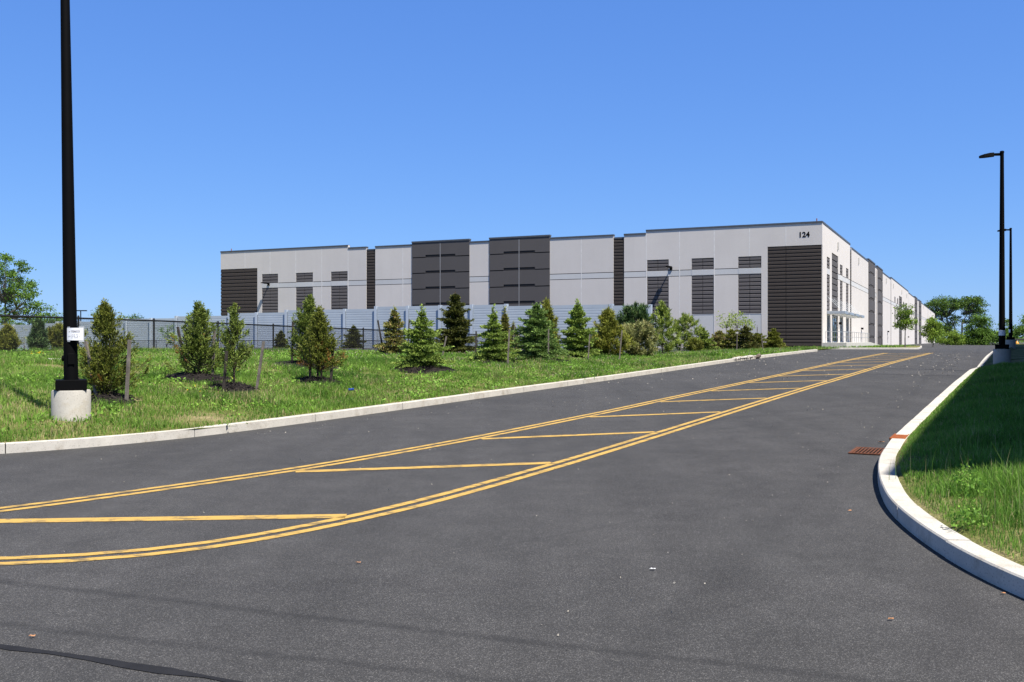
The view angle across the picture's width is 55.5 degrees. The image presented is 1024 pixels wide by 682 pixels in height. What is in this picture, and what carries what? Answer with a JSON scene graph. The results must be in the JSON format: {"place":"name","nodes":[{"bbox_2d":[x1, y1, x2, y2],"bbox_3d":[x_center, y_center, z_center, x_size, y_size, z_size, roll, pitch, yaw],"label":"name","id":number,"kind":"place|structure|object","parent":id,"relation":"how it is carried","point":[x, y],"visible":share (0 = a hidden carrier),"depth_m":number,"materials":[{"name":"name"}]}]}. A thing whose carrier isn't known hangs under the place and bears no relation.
{"place":"outdoors","nodes":[
{"label":"outdoors","id":0,"kind":"place"},
{"bbox_2d":[0,346,834,442],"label":"grass bank","id":1,"kind":"structure","parent":0,"point":[193,419],"depth_m":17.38,"materials":[{"name":"green plant"}]},
{"bbox_2d":[0,323,22,349],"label":"pine tree","id":2,"kind":"object","parent":1,"relation":"on","point":[3,332],"visible":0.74,"depth_m":59.74,"materials":[{"name":"green plant"}]},
{"bbox_2d":[26,318,50,348],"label":"pine tree","id":3,"kind":"object","parent":1,"relation":"on","point":[39,334],"visible":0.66,"depth_m":59.67,"materials":[{"name":"green plant"}]},
{"bbox_2d":[51,0,90,421],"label":"street lamp","id":4,"kind":"object","parent":1,"relation":"on","point":[71,395],"visible":0.94,"depth_m":15.92,"materials":[{"name":"metal"}]},
{"bbox_2d":[67,326,83,341],"bbox_3d":[-7.130,-0.110,15.879,0.277,0.255,0.040,0,0,-2],"label":"paper notice","id":5,"kind":"object","parent":4,"relation":"attached to","point":[75,333],"visible":1,"depth_m":15.88,"materials":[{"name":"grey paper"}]},
{"bbox_2d":[84,341,97,394],"bbox_3d":[-7.826,0.642,18.140,0.310,1.286,0.061,0,0,0],"label":"wooden stake","id":6,"kind":"object","parent":1,"relation":"on","point":[95,391],"visible":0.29,"depth_m":18.12,"materials":[{"name":"brown wood"}]},
{"bbox_2d":[91,390,141,403],"bbox_3d":[-7.712,1.076,18.365,1.384,0.317,1.266,0,0,0],"label":"mulch mound","id":7,"kind":"object","parent":1,"relation":"on","point":[112,396],"visible":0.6,"depth_m":18.09,"materials":[{"name":"brown soil"}]},
{"bbox_2d":[61,297,151,395],"bbox_3d":[-7.678,0.197,18.288,1.497,2.055,1.338,0,0,0],"label":"cedar tree","id":8,"kind":"object","parent":7,"relation":"on","point":[102,374],"visible":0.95,"depth_m":18.26,"materials":[{"name":"green plant"}]},
{"bbox_2d":[125,340,130,400],"bbox_3d":[-7.174,0.647,18.160,0.126,1.346,0.061,0,0,0],"label":"wooden stake","id":9,"kind":"object","parent":1,"relation":"on","point":[128,370],"visible":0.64,"depth_m":18.14,"materials":[{"name":"brown wood"}]},
{"bbox_2d":[176,327,187,369],"bbox_3d":[-8.001,0.343,23.700,0.344,1.384,0.061,0,0,0],"label":"wooden stake","id":10,"kind":"object","parent":1,"relation":"on","point":[178,332],"visible":0.36,"depth_m":23.68,"materials":[{"name":"brown wood"}]},
{"bbox_2d":[164,371,232,382],"bbox_3d":[-7.506,0.870,23.293,1.822,0.316,1.776,0,0,0],"label":"mulch mound","id":11,"kind":"object","parent":1,"relation":"on","point":[191,376],"visible":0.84,"depth_m":23.00,"materials":[{"name":"brown soil"}]},
{"bbox_2d":[163,300,223,373],"bbox_3d":[-7.546,0.016,23.258,1.545,2.019,1.164,0,0,-23],"label":"cedar tree","id":12,"kind":"object","parent":11,"relation":"on","point":[196,344],"visible":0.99,"depth_m":23.18,"materials":[{"name":"green plant"}]},
{"bbox_2d":[211,330,215,374],"bbox_3d":[-7.181,0.419,23.380,0.120,1.346,0.061,0,0,0],"label":"wooden stake","id":13,"kind":"object","parent":1,"relation":"on","point":[214,338],"visible":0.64,"depth_m":23.36,"materials":[{"name":"brown wood"}]},
{"bbox_2d":[222,351,227,389],"bbox_3d":[-6.249,0.737,21.160,0.148,1.044,0.061,0,0,0],"label":"wooden stake","id":14,"kind":"object","parent":1,"relation":"on","point":[225,372],"visible":0.64,"depth_m":21.14,"materials":[{"name":"brown wood"}]},
{"bbox_2d":[204,381,259,392],"bbox_3d":[-6.212,1.043,21.660,1.285,0.322,1.341,0,0,0],"label":"mulch mound","id":15,"kind":"object","parent":1,"relation":"on","point":[231,386],"visible":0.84,"depth_m":21.39,"materials":[{"name":"brown soil"}]},
{"bbox_2d":[213,302,254,382],"bbox_3d":[-6.253,0.160,21.681,0.902,2.058,1.242,0,0,26],"label":"cedar tree","id":16,"kind":"object","parent":15,"relation":"on","point":[229,341],"visible":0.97,"depth_m":21.60,"materials":[{"name":"green plant"}]},
{"bbox_2d":[255,341,264,389],"bbox_3d":[-5.668,0.638,21.840,0.242,1.272,0.061,0,0,0],"label":"wooden stake","id":17,"kind":"object","parent":1,"relation":"on","point":[260,365],"visible":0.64,"depth_m":21.82,"materials":[{"name":"brown wood"}]},
{"bbox_2d":[274,330,288,347],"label":"spruce tree","id":18,"kind":"object","parent":1,"relation":"on","point":[280,341],"visible":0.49,"depth_m":97.71,"materials":[{"name":"green plant"}]},
{"bbox_2d":[291,322,293,359],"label":"wooden stake","id":19,"kind":"object","parent":1,"relation":"on","point":[292,344],"visible":0.43,"depth_m":29.22,"materials":[{"name":"brown wood"}]},
{"bbox_2d":[116,340,477,347],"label":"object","id":20,"kind":"object","parent":1,"relation":"on","point":[257,344],"visible":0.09,"depth_m":100.87,"materials":[{"name":"black metal"}]},
{"bbox_2d":[0,315,613,351],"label":"chain link fence","id":21,"kind":"object","parent":1,"relation":"on","point":[160,321],"visible":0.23,"depth_m":36.34,"materials":[{"name":"black metal"}]},
{"bbox_2d":[275,359,338,368],"bbox_3d":[-6.293,0.723,29.365,2.241,0.356,2.373,0,0,0],"label":"mulch mound","id":22,"kind":"object","parent":1,"relation":"on","point":[292,361],"visible":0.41,"depth_m":28.85,"materials":[{"name":"brown soil"}]},
{"bbox_2d":[286,294,319,360],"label":"cedar tree","id":23,"kind":"object","parent":22,"relation":"on","point":[303,315],"visible":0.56,"depth_m":29.14,"materials":[{"name":"green plant"}]},
{"bbox_2d":[309,340,311,378],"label":"wooden stake","id":24,"kind":"object","parent":1,"relation":"on","point":[310,369],"visible":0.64,"depth_m":23.90,"materials":[{"name":"brown wood"}]},
{"bbox_2d":[296,375,342,385],"bbox_3d":[-4.783,1.003,24.048,1.505,0.326,1.362,0,0,0],"label":"mulch mound","id":25,"kind":"object","parent":1,"relation":"on","point":[314,378],"visible":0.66,"depth_m":23.84,"materials":[{"name":"brown soil"}]},
{"bbox_2d":[295,305,347,376],"bbox_3d":[-4.674,0.126,24.020,1.259,2.061,1.541,0,0,0],"label":"cedar tree","id":26,"kind":"object","parent":25,"relation":"on","point":[320,343],"visible":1,"depth_m":23.90,"materials":[{"name":"green plant"}]},
{"bbox_2d":[330,337,334,379],"bbox_3d":[-4.460,0.570,24.100,0.147,1.333,0.061,0,0,0],"label":"wooden stake","id":27,"kind":"object","parent":1,"relation":"on","point":[331,369],"visible":0.36,"depth_m":24.08,"materials":[{"name":"brown wood"}]},
{"bbox_2d":[340,325,365,347],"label":"spruce tree","id":28,"kind":"object","parent":1,"relation":"on","point":[352,337],"visible":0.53,"depth_m":95.61,"materials":[{"name":"green plant"}]},
{"bbox_2d":[377,320,383,351],"bbox_3d":[-5.679,-0.059,42.240,0.356,1.694,0.070,0,0,0],"label":"wooden stake","id":29,"kind":"object","parent":1,"relation":"on","point":[379,332],"visible":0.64,"depth_m":42.21,"materials":[{"name":"brown wood"}]},
{"bbox_2d":[390,364,456,373],"bbox_3d":[-2.786,0.862,29.997,2.286,0.368,2.147,0,0,0],"label":"mulch mound","id":30,"kind":"object","parent":1,"relation":"on","point":[416,369],"visible":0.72,"depth_m":29.43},
{"bbox_2d":[390,304,454,367],"bbox_3d":[-2.795,-0.026,30.054,1.950,2.279,1.774,0,0,16],"label":"spruce tree","id":31,"kind":"object","parent":30,"relation":"on","point":[421,335],"visible":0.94,"depth_m":29.82,"materials":[{"name":"green plant"}]},
{"bbox_2d":[174,346,732,380],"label":"grass","id":32,"kind":"structure","parent":1,"relation":"on","point":[547,371],"depth_m":37.32,"materials":[{"name":"green plant"}]},
{"bbox_2d":[137,348,796,374],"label":"clover flowers","id":33,"kind":"object","parent":1,"relation":"on","point":[515,358],"visible":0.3,"depth_m":38.42,"materials":[{"name":"white plant"}]},
{"bbox_2d":[475,331,476,359],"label":"wooden stake","id":34,"kind":"object","parent":1,"relation":"on","point":[475,343],"visible":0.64,"depth_m":36.52,"materials":[{"name":"brown wood"}]},
{"bbox_2d":[468,358,517,363],"bbox_3d":[-0.637,0.800,36.673,2.178,0.348,2.138,0,0,0],"label":"mulch mound","id":35,"kind":"object","parent":1,"relation":"on","point":[499,361],"visible":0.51,"depth_m":36.16,"materials":[{"name":"brown soil"}]},
{"bbox_2d":[467,304,521,362],"bbox_3d":[-0.641,-0.181,36.748,2.072,2.496,2.192,0,0,0],"label":"spruce tree","id":36,"kind":"object","parent":35,"relation":"on","point":[493,348],"visible":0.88,"depth_m":36.46,"materials":[{"name":"green plant"}]},
{"bbox_2d":[499,306,517,351],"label":"spruce tree","id":37,"kind":"object","parent":1,"relation":"on","point":[504,320],"visible":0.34,"depth_m":52.29,"materials":[{"name":"green plant"}]},
{"bbox_2d":[507,329,509,364],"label":"wooden stake","id":38,"kind":"object","parent":1,"relation":"on","point":[508,347],"visible":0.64,"depth_m":34.28,"materials":[{"name":"brown wood"}]},
{"bbox_2d":[510,321,519,348],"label":"spruce tree","id":39,"kind":"object","parent":1,"relation":"on","point":[512,325],"visible":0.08,"depth_m":87.73,"materials":[{"name":"green plant"}]},
{"bbox_2d":[540,297,561,349],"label":"pine tree","id":40,"kind":"object","parent":1,"relation":"on","point":[547,306],"visible":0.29,"depth_m":45.97,"materials":[{"name":"green plant"}]},
{"bbox_2d":[534,357,571,361],"bbox_3d":[1.444,0.799,40.358,2.413,0.314,2.695,0,0,0],"label":"mulch mound","id":41,"kind":"object","parent":1,"relation":"on","point":[555,358],"visible":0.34,"depth_m":40.07,"materials":[{"name":"brown soil"}]},
{"bbox_2d":[509,301,568,359],"bbox_3d":[1.103,-0.184,40.503,2.726,2.937,2.783,0,0,36],"label":"spruce tree","id":42,"kind":"object","parent":41,"relation":"on","point":[534,341],"visible":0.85,"depth_m":40.19,"materials":[{"name":"green plant"}]},
{"bbox_2d":[590,304,636,354],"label":"pine tree","id":43,"kind":"object","parent":1,"relation":"on","point":[608,332],"visible":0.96,"depth_m":46.97,"materials":[{"name":"green plant"}]},
{"bbox_2d":[619,330,622,358],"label":"wooden stake","id":44,"kind":"object","parent":1,"relation":"on","point":[620,344],"visible":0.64,"depth_m":42.58,"materials":[{"name":"brown wood"}]},
{"bbox_2d":[615,301,653,333],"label":"pine tree","id":45,"kind":"object","parent":1,"relation":"on","point":[632,313],"visible":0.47,"depth_m":54.54,"materials":[{"name":"green plant"}]},
{"bbox_2d":[619,319,661,355],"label":"pine tree","id":46,"kind":"object","parent":1,"relation":"on","point":[643,338],"visible":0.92,"depth_m":48.47,"materials":[{"name":"green plant"}]},
{"bbox_2d":[471,346,837,356],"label":"grass","id":47,"kind":"structure","parent":1,"relation":"on","point":[719,352],"depth_m":59.06,"materials":[{"name":"green plant"}]},
{"bbox_2d":[649,299,683,353],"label":"pine tree","id":48,"kind":"object","parent":1,"relation":"on","point":[662,311],"visible":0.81,"depth_m":53.50,"materials":[{"name":"green plant"}]},
{"bbox_2d":[671,310,704,350],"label":"tree","id":49,"kind":"object","parent":1,"relation":"on","point":[686,319],"visible":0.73,"depth_m":72.41,"materials":[{"name":"green plant"}]},
{"bbox_2d":[684,337,704,350],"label":"shrub","id":50,"kind":"object","parent":1,"relation":"on","point":[693,342],"visible":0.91,"depth_m":69.14,"materials":[{"name":"green plant"}]},
{"bbox_2d":[695,327,719,349],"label":"spruce tree","id":51,"kind":"object","parent":1,"relation":"on","point":[707,341],"visible":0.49,"depth_m":75.72,"materials":[{"name":"green plant"}]},
{"bbox_2d":[711,330,725,348],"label":"shrub","id":52,"kind":"object","parent":1,"relation":"on","point":[717,336],"visible":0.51,"depth_m":86.66,"materials":[{"name":"green plant"}]},
{"bbox_2d":[716,311,735,333],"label":"young tree","id":53,"kind":"object","parent":1,"relation":"on","point":[726,325],"visible":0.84,"depth_m":90.16,"materials":[{"name":"green plant"}]},
{"bbox_2d":[719,328,738,348],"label":"spruce tree","id":54,"kind":"object","parent":1,"relation":"on","point":[728,339],"visible":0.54,"depth_m":84.05,"materials":[{"name":"green plant"}]},
{"bbox_2d":[728,310,755,331],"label":"young tree","id":55,"kind":"object","parent":1,"relation":"on","point":[751,324],"visible":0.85,"depth_m":89.53,"materials":[{"name":"green plant"}]},
{"bbox_2d":[730,324,763,349],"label":"spruce tree","id":56,"kind":"object","parent":1,"relation":"on","point":[748,340],"visible":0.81,"depth_m":80.48,"materials":[{"name":"green plant"}]},
{"bbox_2d":[753,329,770,347],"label":"spruce tree","id":57,"kind":"object","parent":1,"relation":"on","point":[758,340],"visible":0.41,"depth_m":93.81,"materials":[{"name":"green plant"}]},
{"bbox_2d":[764,328,788,347],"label":"spruce tree","id":58,"kind":"object","parent":1,"relation":"on","point":[774,339],"visible":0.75,"depth_m":93.83,"materials":[{"name":"green plant"}]},
{"bbox_2d":[5,353,972,663],"bbox_3d":[9.944,1.190,34.224,9.761,0.911,61.982,0,0,27],"label":"grit","id":59,"kind":"object","parent":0,"point":[767,379],"visible":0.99,"depth_m":27.68,"materials":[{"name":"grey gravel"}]},
{"bbox_2d":[0,343,1023,681],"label":"road","id":60,"kind":"structure","parent":0,"point":[232,557],"depth_m":7.71,"materials":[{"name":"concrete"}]},
{"bbox_2d":[43,311,62,322],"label":"broadleaf tree","id":61,"kind":"object","parent":60,"relation":"on","point":[53,320],"visible":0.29,"depth_m":159.41,"materials":[{"name":"green plant"}]},
{"bbox_2d":[45,322,62,347],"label":"pine tree","id":62,"kind":"object","parent":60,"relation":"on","point":[54,334],"visible":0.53,"depth_m":61.46,"materials":[{"name":"green plant"}]},
{"bbox_2d":[156,324,177,347],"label":"leafy shrub","id":63,"kind":"object","parent":60,"relation":"on","point":[166,335],"visible":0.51,"depth_m":89.98,"materials":[{"name":"green plant"}]},
{"bbox_2d":[0,304,651,349],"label":"noise barrier","id":64,"kind":"object","parent":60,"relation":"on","point":[357,318],"visible":0.21,"depth_m":101.04,"materials":[{"name":"metal"}]},
{"bbox_2d":[0,349,817,453],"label":"kerb","id":65,"kind":"structure","parent":60,"relation":"on","point":[44,445],"depth_m":18.39,"materials":[{"name":"concrete"}]},
{"bbox_2d":[220,218,934,347],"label":"warehouse","id":66,"kind":"structure","parent":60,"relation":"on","point":[812,283],"depth_m":107.16,"materials":[{"name":"concrete"}]},
{"bbox_2d":[827,315,828,341],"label":"entrance window","id":67,"kind":"structure","parent":66,"relation":"in","point":[827,315],"depth_m":99.28,"materials":[{"name":"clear glass"}]},
{"bbox_2d":[832,316,836,341],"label":"entrance door","id":68,"kind":"structure","parent":66,"relation":"in","point":[834,320],"depth_m":104.04,"materials":[{"name":"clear glass"}]},
{"bbox_2d":[840,317,841,341],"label":"entrance window","id":69,"kind":"structure","parent":66,"relation":"in","point":[840,317],"depth_m":109.30,"materials":[{"name":"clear glass"}]},
{"bbox_2d":[846,318,847,341],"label":"entrance window","id":70,"kind":"structure","parent":66,"relation":"in","point":[846,318],"depth_m":114.37,"materials":[{"name":"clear glass"}]},
{"bbox_2d":[848,434,908,454],"bbox_3d":[5.350,1.494,14.178,0.599,0.159,1.812,0,0,39],"label":"storm drain","id":71,"kind":"object","parent":60,"relation":"on","point":[862,450],"visible":0.62,"depth_m":13.94,"materials":[{"name":"metal"}]},
{"bbox_2d":[838,346,921,348],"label":"kerb","id":72,"kind":"structure","parent":60,"relation":"on","point":[920,347],"depth_m":89.11,"materials":[{"name":"concrete"}]},
{"bbox_2d":[919,315,947,346],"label":"young tree","id":73,"kind":"object","parent":60,"relation":"on","point":[934,329],"visible":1,"depth_m":127.56,"materials":[{"name":"green plant"}]},
{"bbox_2d":[924,294,965,336],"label":"broadleaf tree","id":74,"kind":"object","parent":60,"relation":"on","point":[943,311],"visible":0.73,"depth_m":413.50,"materials":[{"name":"green plant"}]},
{"bbox_2d":[878,351,1023,598],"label":"kerb","id":75,"kind":"structure","parent":60,"relation":"on","point":[936,535],"depth_m":7.86,"materials":[{"name":"concrete"}]},
{"bbox_2d":[936,329,969,344],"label":"leafy shrub","id":76,"kind":"object","parent":60,"relation":"on","point":[955,338],"visible":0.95,"depth_m":188.86,"materials":[{"name":"green plant"}]},
{"bbox_2d":[953,295,990,333],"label":"broadleaf tree","id":77,"kind":"object","parent":60,"relation":"on","point":[976,306],"visible":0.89,"depth_m":413.53,"materials":[{"name":"green plant"}]},
{"bbox_2d":[959,313,998,344],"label":"broadleaf tree","id":78,"kind":"object","parent":60,"relation":"on","point":[982,334],"visible":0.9,"depth_m":188.99,"materials":[{"name":"green plant"}]},
{"bbox_2d":[994,318,1019,343],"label":"broadleaf tree","id":79,"kind":"object","parent":60,"relation":"on","point":[1007,329],"visible":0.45,"depth_m":189.23,"materials":[{"name":"green plant"}]},
{"bbox_2d":[1013,324,1023,340],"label":"broadleaf tree","id":80,"kind":"object","parent":60,"relation":"on","point":[1018,330],"visible":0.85,"depth_m":189.29,"materials":[{"name":"green plant"}]},
{"bbox_2d":[1016,315,1023,334],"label":"broadleaf tree","id":81,"kind":"object","parent":60,"relation":"on","point":[1022,320],"visible":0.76,"depth_m":189.91,"materials":[{"name":"green plant"}]},
{"bbox_2d":[0,0,1023,342],"label":"sky","id":82,"kind":"structure","parent":0,"point":[202,129],"materials":[{"name":"blue"}]},
{"bbox_2d":[834,346,919,347],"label":"grass strip","id":83,"kind":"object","parent":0,"point":[896,347],"depth_m":93.98,"materials":[{"name":"plant"}]},
{"bbox_2d":[791,344,915,347],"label":"grass","id":84,"kind":"structure","parent":83,"relation":"on","point":[879,346],"depth_m":93.57,"materials":[{"name":"green plant"}]},
{"bbox_2d":[891,303,921,346],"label":"young tree","id":85,"kind":"object","parent":83,"relation":"on","point":[905,313],"visible":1,"depth_m":94.80,"materials":[{"name":"green plant"}]},
{"bbox_2d":[878,344,1023,565],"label":"grass verge","id":86,"kind":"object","parent":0,"point":[1017,354],"depth_m":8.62,"materials":[{"name":"green plant"}]},
{"bbox_2d":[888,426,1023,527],"bbox_3d":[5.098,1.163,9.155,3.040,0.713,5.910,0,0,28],"label":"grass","id":87,"kind":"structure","parent":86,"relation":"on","point":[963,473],"depth_m":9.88,"materials":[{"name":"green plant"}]},
{"bbox_2d":[940,459,1000,529],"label":"weeds","id":88,"kind":"object","parent":86,"relation":"on","point":[976,513],"visible":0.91,"depth_m":7.76,"materials":[{"name":"green plant"}]},
{"bbox_2d":[979,151,1010,363],"bbox_3d":[17.961,-2.894,36.156,1.063,8.284,0.599,0,0,42],"label":"street lamp","id":89,"kind":"object","parent":86,"relation":"on","point":[1001,351],"visible":0.87,"depth_m":35.92,"materials":[{"name":"metal"}]},
{"bbox_2d":[999,330,1005,335],"bbox_3d":[18.133,-0.303,35.951,0.234,0.200,0.138,0,0,0],"label":"paper label","id":90,"kind":"object","parent":89,"relation":"attached to","point":[1002,332],"visible":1,"depth_m":35.90,"materials":[{"name":"paper"}]},
{"bbox_2d":[997,228,1015,348],"bbox_3d":[31.612,-3.201,62.156,1.063,8.020,0.599,0,0,42],"label":"street lamp","id":91,"kind":"object","parent":86,"relation":"on","point":[1011,341],"visible":0.84,"depth_m":61.92,"materials":[{"name":"metal"}]},
{"bbox_3d":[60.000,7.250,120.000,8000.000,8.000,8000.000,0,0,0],"label":"ground","id":92,"kind":"structure","parent":0,"visible":0},
{"bbox_2d":[0,319,24,324],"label":"broadleaf tree","id":93,"kind":"object","parent":92,"relation":"on","point":[18,323],"visible":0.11,"depth_m":160.11,"materials":[{"name":"green plant"}]},
{"bbox_2d":[0,251,57,324],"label":"broadleaf tree","id":94,"kind":"object","parent":92,"relation":"on","point":[9,292],"visible":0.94,"depth_m":149.66,"materials":[{"name":"green plant"}]},
{"bbox_2d":[126,313,144,318],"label":"broadleaf tree","id":95,"kind":"object","parent":92,"relation":"on","point":[134,317],"visible":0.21,"depth_m":159.24,"materials":[{"name":"green plant"}]},
{"bbox_2d":[935,335,1023,342],"bbox_3d":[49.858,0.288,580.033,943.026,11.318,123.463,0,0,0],"label":"distant wood","id":96,"kind":"object","parent":92,"relation":"on","point":[1021,341],"depth_m":550.68,"materials":[{"name":"green plant"}]},
{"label":"mulch mound","id":97,"kind":"object","parent":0,"visible":0},
{"bbox_2d":[372,306,408,353],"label":"spruce tree","id":98,"kind":"object","parent":97,"relation":"on","point":[391,326],"visible":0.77,"depth_m":41.92,"materials":[{"name":"green plant"}]},
{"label":"mulch mound","id":99,"kind":"object","parent":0,"visible":0},
{"bbox_2d":[434,292,477,353],"bbox_3d":[-2.892,-0.829,48.303,2.658,3.406,2.369,0,0,0],"label":"spruce tree","id":100,"kind":"object","parent":99,"relation":"on","point":[458,325],"visible":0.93,"depth_m":47.99,"materials":[{"name":"green plant"}]},
{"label":"mulch mound","id":101,"kind":"object","parent":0,"visible":0},
{"bbox_2d":[558,298,601,357],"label":"spruce tree","id":102,"kind":"object","parent":101,"relation":"on","point":[576,334],"visible":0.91,"depth_m":44.55,"materials":[{"name":"green plant"}]}
]}

